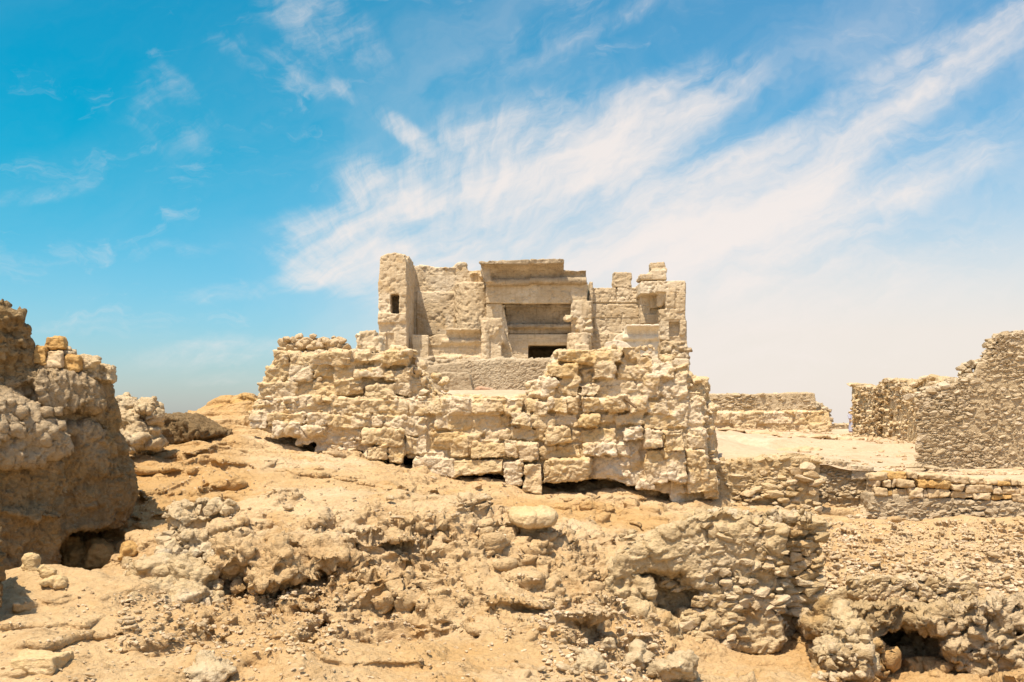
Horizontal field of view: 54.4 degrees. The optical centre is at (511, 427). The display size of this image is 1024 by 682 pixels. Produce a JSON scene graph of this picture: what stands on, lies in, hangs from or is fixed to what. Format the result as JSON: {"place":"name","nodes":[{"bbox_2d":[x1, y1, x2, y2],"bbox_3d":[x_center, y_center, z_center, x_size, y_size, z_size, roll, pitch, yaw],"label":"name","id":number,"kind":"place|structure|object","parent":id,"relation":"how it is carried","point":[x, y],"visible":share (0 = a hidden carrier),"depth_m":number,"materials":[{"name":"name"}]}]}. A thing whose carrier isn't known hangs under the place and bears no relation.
{"place":"outdoors","nodes":[
{"label":"outdoors","id":0,"kind":"place"},
{"bbox_2d":[277,338,283,346],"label":"loose stone","id":1,"kind":"object","parent":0,"point":[280,341],"visible":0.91,"depth_m":25.71,"materials":[{"name":"beige stone"}]},
{"bbox_2d":[294,333,302,338],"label":"loose stone","id":2,"kind":"object","parent":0,"point":[299,336],"visible":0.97,"depth_m":25.74,"materials":[{"name":"beige stone"}]},
{"bbox_2d":[0,392,1023,681],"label":"rock slope","id":3,"kind":"structure","parent":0,"point":[614,508],"depth_m":14.08,"materials":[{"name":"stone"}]},
{"bbox_2d":[0,526,6,606],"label":"rock","id":4,"kind":"object","parent":3,"relation":"on","point":[3,555],"visible":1,"depth_m":11.62,"materials":[{"name":"beige stone"}]},
{"bbox_2d":[21,552,40,571],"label":"rounded stone","id":5,"kind":"object","parent":3,"relation":"on","point":[31,561],"visible":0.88,"depth_m":12.93,"materials":[{"name":"stone"}]},
{"bbox_2d":[11,649,74,675],"bbox_3d":[-4.899,2.467,10.276,0.586,0.295,0.509,0,0,0],"label":"squared stone","id":6,"kind":"object","parent":3,"relation":"on","point":[35,662],"visible":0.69,"depth_m":10.06,"materials":[{"name":"stone"}]},
{"bbox_2d":[37,564,56,577],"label":"rounded stone","id":7,"kind":"object","parent":3,"relation":"on","point":[44,570],"visible":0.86,"depth_m":12.63,"materials":[{"name":"stone"}]},
{"bbox_2d":[39,575,68,589],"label":"rounded stone","id":8,"kind":"object","parent":3,"relation":"on","point":[55,582],"visible":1,"depth_m":12.44,"materials":[{"name":"stone"}]},
{"bbox_2d":[0,299,138,569],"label":"brown outcrop","id":9,"kind":"object","parent":3,"relation":"on","point":[67,467],"visible":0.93,"depth_m":15.49,"materials":[{"name":"brown stone"}]},
{"bbox_2d":[33,345,49,365],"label":"stone","id":10,"kind":"object","parent":9,"relation":"on","point":[40,355],"visible":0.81,"depth_m":15.65,"materials":[{"name":"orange stone"}]},
{"bbox_2d":[44,350,63,367],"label":"stone","id":11,"kind":"object","parent":9,"relation":"on","point":[54,359],"visible":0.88,"depth_m":15.68,"materials":[{"name":"beige stone"}]},
{"bbox_2d":[63,354,82,371],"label":"stone","id":12,"kind":"object","parent":9,"relation":"on","point":[73,362],"visible":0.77,"depth_m":15.80,"materials":[{"name":"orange stone"}]},
{"bbox_2d":[50,346,76,355],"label":"stone","id":13,"kind":"object","parent":12,"relation":"on","point":[69,350],"visible":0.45,"depth_m":15.92,"materials":[{"name":"beige stone"}]},
{"bbox_2d":[44,336,67,349],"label":"stone","id":14,"kind":"object","parent":13,"relation":"on","point":[56,343],"visible":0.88,"depth_m":15.80,"materials":[{"name":"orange stone"}]},
{"bbox_2d":[80,354,102,380],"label":"stone","id":15,"kind":"object","parent":9,"relation":"on","point":[91,365],"visible":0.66,"depth_m":16.01,"materials":[{"name":"beige stone"}]},
{"bbox_2d":[99,363,116,383],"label":"stone","id":16,"kind":"object","parent":9,"relation":"on","point":[108,372],"visible":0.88,"depth_m":16.35,"materials":[{"name":"beige stone"}]},
{"bbox_2d":[59,535,119,570],"bbox_3d":[-7.129,2.199,16.858,1.088,0.720,0.883,0,0,0],"label":"shaded boulder","id":17,"kind":"object","parent":3,"relation":"on","point":[94,552],"visible":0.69,"depth_m":16.60,"materials":[{"name":"orange stone"}]},
{"bbox_2d":[84,672,94,676],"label":"loose stone","id":18,"kind":"object","parent":3,"relation":"on","point":[89,674],"visible":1,"depth_m":9.78,"materials":[{"name":"beige stone"}]},
{"bbox_2d":[120,616,134,620],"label":"loose stone","id":19,"kind":"object","parent":3,"relation":"on","point":[128,618],"visible":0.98,"depth_m":11.37,"materials":[{"name":"beige stone"}]},
{"bbox_2d":[117,540,138,560],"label":"ramp boulder","id":20,"kind":"object","parent":3,"relation":"on","point":[128,548],"visible":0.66,"depth_m":15.43,"materials":[{"name":"beige stone"}]},
{"bbox_2d":[130,624,137,629],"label":"loose stone","id":21,"kind":"object","parent":3,"relation":"on","point":[134,626],"visible":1,"depth_m":11.12,"materials":[{"name":"beige stone"}]},
{"bbox_2d":[134,610,141,614],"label":"loose stone","id":22,"kind":"object","parent":3,"relation":"on","point":[136,612],"visible":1,"depth_m":11.75,"materials":[{"name":"beige stone"}]},
{"bbox_2d":[115,392,168,455],"bbox_3d":[-8.374,-0.080,22.438,1.382,1.464,1.904,0,0,0],"label":"pale rock","id":23,"kind":"object","parent":3,"relation":"on","point":[143,423],"visible":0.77,"depth_m":21.91,"materials":[{"name":"beige stone"}]},
{"bbox_2d":[121,552,224,605],"bbox_3d":[-4.683,2.148,13.630,1.455,0.785,2.413,0,0,-18],"label":"pebbly rock","id":24,"kind":"object","parent":3,"relation":"on","point":[188,577],"visible":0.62,"depth_m":13.56,"materials":[{"name":"beige stone"}]},
{"bbox_2d":[148,412,232,450],"bbox_3d":[-7.989,0.172,24.165,1.389,1.106,2.511,0,0,14],"label":"wedge rock","id":25,"kind":"object","parent":3,"relation":"on","point":[178,428],"visible":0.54,"depth_m":23.74,"materials":[{"name":"brown stone"}]},
{"bbox_2d":[154,497,239,558],"bbox_3d":[-4.897,1.634,15.489,1.299,1.072,2.166,0,0,-14],"label":"conglomerate rock","id":26,"kind":"object","parent":3,"relation":"on","point":[186,519],"visible":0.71,"depth_m":15.40,"materials":[{"name":"beige stone"}]},
{"bbox_2d":[182,650,236,681],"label":"flat rock","id":27,"kind":"object","parent":3,"relation":"on","point":[207,666],"visible":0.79,"depth_m":10.14,"materials":[{"name":"beige stone"}]},
{"bbox_2d":[232,393,257,401],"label":"boulder","id":28,"kind":"object","parent":3,"relation":"on","point":[246,397],"visible":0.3,"depth_m":30.19,"materials":[{"name":"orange stone"}]},
{"bbox_2d":[204,514,355,596],"bbox_3d":[-3.483,1.849,14.945,2.207,1.053,3.243,0,0,-19],"label":"bank rock","id":29,"kind":"object","parent":3,"relation":"on","point":[275,560],"visible":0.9,"depth_m":13.89,"materials":[{"name":"stone"}]},
{"bbox_2d":[282,504,293,510],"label":"loose stone","id":30,"kind":"object","parent":3,"relation":"on","point":[287,507],"visible":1,"depth_m":15.41,"materials":[{"name":"beige stone"}]},
{"bbox_2d":[386,495,393,499],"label":"loose stone","id":31,"kind":"object","parent":3,"relation":"on","point":[389,497],"visible":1,"depth_m":15.76,"materials":[{"name":"beige stone"}]},
{"bbox_2d":[390,515,404,518],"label":"loose stone","id":32,"kind":"object","parent":3,"relation":"on","point":[397,517],"visible":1,"depth_m":14.60,"materials":[{"name":"beige stone"}]},
{"bbox_2d":[480,495,487,500],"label":"loose stone","id":33,"kind":"object","parent":3,"relation":"on","point":[483,498],"visible":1,"depth_m":15.32,"materials":[{"name":"beige stone"}]},
{"bbox_2d":[248,343,720,502],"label":"stone platform","id":34,"kind":"structure","parent":3,"relation":"on","point":[571,415],"depth_m":24.95,"materials":[{"name":"stone"}]},
{"bbox_2d":[286,344,293,349],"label":"loose stone","id":35,"kind":"object","parent":34,"relation":"on","point":[289,347],"visible":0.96,"depth_m":25.48,"materials":[{"name":"beige stone"}]},
{"bbox_2d":[306,344,317,350],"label":"loose stone","id":36,"kind":"object","parent":34,"relation":"on","point":[311,347],"visible":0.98,"depth_m":25.48,"materials":[{"name":"beige stone"}]},
{"bbox_2d":[302,340,309,347],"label":"loose stone","id":37,"kind":"object","parent":36,"relation":"on","point":[305,343],"visible":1,"depth_m":25.47,"materials":[{"name":"beige stone"}]},
{"bbox_2d":[314,341,324,347],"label":"loose stone","id":38,"kind":"object","parent":36,"relation":"on","point":[318,344],"visible":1,"depth_m":25.48,"materials":[{"name":"beige stone"}]},
{"bbox_2d":[342,344,351,349],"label":"loose stone","id":39,"kind":"object","parent":34,"relation":"on","point":[347,346],"visible":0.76,"depth_m":25.55,"materials":[{"name":"beige stone"}]},
{"bbox_2d":[355,330,384,351],"bbox_3d":[-4.119,-2.300,29.125,0.854,1.022,1.202,0,0,0],"label":"masonry stub","id":40,"kind":"object","parent":34,"relation":"on","point":[365,339],"visible":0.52,"depth_m":28.62,"materials":[{"name":"stone"}]},
{"bbox_2d":[624,397,636,408],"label":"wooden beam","id":41,"kind":"structure","parent":34,"relation":"attached to","point":[630,402],"depth_m":24.59,"materials":[{"name":"brown wood"}]},
{"bbox_2d":[507,505,557,528],"bbox_3d":[0.316,1.397,15.480,0.791,0.349,1.058,0,0,0],"label":"boulder","id":42,"kind":"object","parent":3,"relation":"on","point":[535,517],"visible":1,"depth_m":15.05,"materials":[{"name":"stone"}]},
{"bbox_2d":[547,619,555,624],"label":"loose stone","id":43,"kind":"object","parent":3,"relation":"on","point":[551,621],"visible":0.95,"depth_m":12.52,"materials":[{"name":"beige stone"}]},
{"bbox_2d":[559,638,566,643],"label":"loose stone","id":44,"kind":"object","parent":3,"relation":"on","point":[563,640],"visible":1,"depth_m":11.46,"materials":[{"name":"beige stone"}]},
{"bbox_2d":[556,663,570,670],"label":"loose stone","id":45,"kind":"object","parent":3,"relation":"on","point":[563,667],"visible":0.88,"depth_m":10.41,"materials":[{"name":"beige stone"}]},
{"bbox_2d":[575,649,582,655],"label":"loose stone","id":46,"kind":"object","parent":3,"relation":"on","point":[578,651],"visible":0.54,"depth_m":10.86,"materials":[{"name":"beige stone"}]},
{"bbox_2d":[575,610,583,616],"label":"loose stone","id":47,"kind":"object","parent":3,"relation":"on","point":[579,613],"visible":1,"depth_m":12.74,"materials":[{"name":"beige stone"}]},
{"bbox_2d":[572,648,606,672],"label":"pale boulder","id":48,"kind":"object","parent":3,"relation":"on","point":[588,660],"visible":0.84,"depth_m":10.44,"materials":[{"name":"beige stone"}]},
{"bbox_2d":[599,669,607,674],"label":"loose stone","id":49,"kind":"object","parent":3,"relation":"on","point":[603,672],"visible":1,"depth_m":10.31,"materials":[{"name":"beige stone"}]},
{"bbox_2d":[601,637,616,650],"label":"pale boulder","id":50,"kind":"object","parent":3,"relation":"on","point":[609,643],"visible":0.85,"depth_m":12.66,"materials":[{"name":"beige stone"}]},
{"bbox_2d":[633,632,640,636],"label":"loose stone","id":51,"kind":"object","parent":3,"relation":"on","point":[636,634],"visible":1,"depth_m":13.60,"materials":[{"name":"beige stone"}]},
{"bbox_2d":[620,639,655,671],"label":"pale boulder","id":52,"kind":"object","parent":3,"relation":"on","point":[638,654],"visible":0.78,"depth_m":11.04,"materials":[{"name":"beige stone"}]},
{"bbox_2d":[648,644,658,648],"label":"loose stone","id":53,"kind":"object","parent":3,"relation":"on","point":[653,646],"visible":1,"depth_m":13.48,"materials":[{"name":"beige stone"}]},
{"bbox_2d":[649,613,657,617],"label":"loose stone","id":54,"kind":"object","parent":3,"relation":"on","point":[653,615],"visible":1,"depth_m":14.24,"materials":[{"name":"beige stone"}]},
{"bbox_2d":[646,649,700,681],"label":"pale boulder","id":55,"kind":"object","parent":3,"relation":"on","point":[680,666],"visible":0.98,"depth_m":10.74,"materials":[{"name":"beige stone"}]},
{"bbox_2d":[599,505,830,654],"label":"ruined wall","id":56,"kind":"structure","parent":3,"relation":"on","point":[738,580],"depth_m":14.59,"materials":[{"name":"beige stone"}]},
{"bbox_2d":[715,452,826,515],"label":"retaining wall","id":57,"kind":"structure","parent":3,"relation":"on","point":[786,480],"depth_m":26.54,"materials":[{"name":"beige stone"}]},
{"bbox_2d":[830,555,840,559],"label":"loose stone","id":58,"kind":"object","parent":3,"relation":"on","point":[835,557],"visible":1,"depth_m":19.09,"materials":[{"name":"beige stone"}]},
{"bbox_2d":[810,599,881,681],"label":"rock spur","id":59,"kind":"structure","parent":3,"relation":"on","point":[843,648],"depth_m":13.14,"materials":[{"name":"beige stone"}]},
{"bbox_2d":[819,458,873,518],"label":"recessed wall","id":60,"kind":"structure","parent":3,"relation":"on","point":[839,487],"depth_m":27.56,"materials":[{"name":"beige stone"}]},
{"bbox_2d":[870,561,880,566],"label":"loose stone","id":61,"kind":"object","parent":3,"relation":"on","point":[876,563],"visible":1,"depth_m":18.46,"materials":[{"name":"beige stone"}]},
{"bbox_2d":[895,552,904,557],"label":"loose stone","id":62,"kind":"object","parent":3,"relation":"on","point":[901,554],"visible":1,"depth_m":19.77,"materials":[{"name":"beige stone"}]},
{"bbox_2d":[827,573,978,603],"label":"cobble wall","id":63,"kind":"structure","parent":3,"relation":"on","point":[951,588],"depth_m":16.78,"materials":[{"name":"beige stone"}]},
{"bbox_2d":[791,590,1023,677],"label":"brown crag","id":64,"kind":"structure","parent":3,"relation":"on","point":[981,636],"depth_m":14.19,"materials":[{"name":"beige stone"}]},
{"bbox_2d":[860,470,1023,521],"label":"dry stone wall","id":65,"kind":"structure","parent":3,"relation":"on","point":[909,495],"depth_m":26.66,"materials":[{"name":"stone"}]},
{"bbox_2d":[986,551,1001,558],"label":"loose stone","id":66,"kind":"object","parent":3,"relation":"on","point":[994,554],"visible":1,"depth_m":19.42,"materials":[{"name":"beige stone"}]},
{"bbox_2d":[1000,544,1008,548],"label":"loose stone","id":67,"kind":"object","parent":3,"relation":"on","point":[1004,546],"visible":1,"depth_m":20.55,"materials":[{"name":"beige stone"}]},
{"bbox_2d":[1001,574,1011,579],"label":"loose stone","id":68,"kind":"object","parent":3,"relation":"on","point":[1005,576],"visible":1,"depth_m":17.77,"materials":[{"name":"beige stone"}]},
{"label":"boulder","id":69,"kind":"object","parent":3,"relation":"on","visible":0},
{"bbox_2d":[230,399,242,403],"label":"boulder","id":70,"kind":"object","parent":69,"relation":"on","point":[233,401],"visible":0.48,"depth_m":29.86,"materials":[{"name":"beige stone"}]},
{"bbox_2d":[0,0,1023,423],"label":"sky","id":71,"kind":"structure","parent":0,"point":[834,189],"materials":[{"name":"blue"}]},
{"bbox_2d":[440,390,1023,480],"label":"terrace ground","id":72,"kind":"structure","parent":0,"point":[733,444],"depth_m":35.59,"materials":[{"name":"beige sand"}]},
{"bbox_2d":[433,372,473,389],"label":"squared block","id":73,"kind":"structure","parent":72,"relation":"on","point":[462,381],"depth_m":36.00,"materials":[{"name":"stone"}]},
{"bbox_2d":[417,356,549,389],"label":"plastered wall","id":74,"kind":"structure","parent":72,"relation":"on","point":[504,373],"depth_m":38.97,"materials":[{"name":"stone"}]},
{"bbox_2d":[475,386,495,389],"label":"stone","id":75,"kind":"object","parent":72,"relation":"on","point":[482,388],"visible":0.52,"depth_m":33.85,"materials":[{"name":"beige stone"}]},
{"bbox_2d":[378,252,692,370],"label":"temple ruin","id":76,"kind":"object","parent":72,"relation":"on","point":[533,308],"visible":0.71,"depth_m":48.87,"materials":[{"name":"stone"}]},
{"bbox_2d":[611,272,631,288],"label":"stone block","id":77,"kind":"structure","parent":76,"relation":"on","point":[621,279],"depth_m":49.92,"materials":[{"name":"stone"}]},
{"bbox_2d":[636,262,666,282],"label":"stone stack","id":78,"kind":"object","parent":76,"relation":"on","point":[657,271],"visible":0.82,"depth_m":48.22,"materials":[{"name":"stone"}]},
{"bbox_2d":[715,426,782,435],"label":"rock ledge","id":79,"kind":"object","parent":72,"relation":"on","point":[774,433],"visible":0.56,"depth_m":49.55,"materials":[{"name":"beige stone"}]},
{"bbox_2d":[709,392,834,431],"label":"wall","id":80,"kind":"structure","parent":72,"relation":"on","point":[789,411],"depth_m":62.98,"materials":[{"name":"stone"}]},
{"bbox_2d":[776,445,822,452],"bbox_3d":[9.304,0.932,36.361,4.515,0.518,2.358,0,0,0],"label":"rock ledge","id":81,"kind":"object","parent":72,"relation":"on","point":[806,449],"visible":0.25,"depth_m":36.55,"materials":[{"name":"beige stone"}]},
{"bbox_2d":[792,434,880,439],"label":"rock ledge","id":82,"kind":"object","parent":72,"relation":"on","point":[828,437],"visible":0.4,"depth_m":42.45,"materials":[{"name":"beige stone"}]},
{"bbox_2d":[832,422,848,428],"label":"parapet","id":83,"kind":"structure","parent":72,"relation":"on","point":[843,425],"depth_m":75.94,"materials":[{"name":"beige stone"}]},
{"bbox_2d":[846,374,951,441],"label":"rubble wall","id":84,"kind":"structure","parent":72,"relation":"on","point":[883,408],"depth_m":47.65,"materials":[{"name":"beige stone"}]},
{"bbox_2d":[903,330,1023,472],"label":"tall rubble wall","id":85,"kind":"structure","parent":72,"relation":"on","point":[967,419],"depth_m":30.47,"materials":[{"name":"beige stone"}]},
{"bbox_2d":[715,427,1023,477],"bbox_3d":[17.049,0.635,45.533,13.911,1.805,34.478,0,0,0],"label":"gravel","id":86,"kind":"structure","parent":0,"point":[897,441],"depth_m":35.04,"materials":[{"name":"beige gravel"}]},
{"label":"loose stone","id":87,"kind":"object","parent":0,"visible":0},
{"bbox_2d":[329,341,336,346],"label":"loose stone","id":88,"kind":"object","parent":87,"relation":"on","point":[333,344],"visible":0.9,"depth_m":25.50,"materials":[{"name":"beige stone"}]},
{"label":"loose stone","id":89,"kind":"object","parent":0,"visible":0},
{"bbox_2d":[283,336,289,342],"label":"loose stone","id":90,"kind":"object","parent":89,"relation":"on","point":[286,338],"visible":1,"depth_m":25.56,"materials":[{"name":"beige stone"}]},
{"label":"loose stone","id":91,"kind":"object","parent":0,"visible":0},
{"bbox_2d":[302,337,313,341],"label":"loose stone","id":92,"kind":"object","parent":91,"relation":"on","point":[307,338],"visible":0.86,"depth_m":25.52,"materials":[{"name":"beige stone"}]},
{"bbox_2d":[309,333,316,338],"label":"loose stone","id":93,"kind":"object","parent":92,"relation":"on","point":[313,336],"visible":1,"depth_m":25.62,"materials":[{"name":"beige stone"}]},
{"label":"loose stone","id":94,"kind":"object","parent":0,"visible":0},
{"bbox_2d":[322,337,329,344],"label":"loose stone","id":95,"kind":"object","parent":94,"relation":"on","point":[324,339],"visible":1,"depth_m":25.48,"materials":[{"name":"beige stone"}]},
{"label":"loose stone","id":96,"kind":"object","parent":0,"visible":0},
{"bbox_2d":[338,337,346,343],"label":"loose stone","id":97,"kind":"object","parent":96,"relation":"on","point":[342,340],"visible":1,"depth_m":25.52,"materials":[{"name":"beige stone"}]}
]}

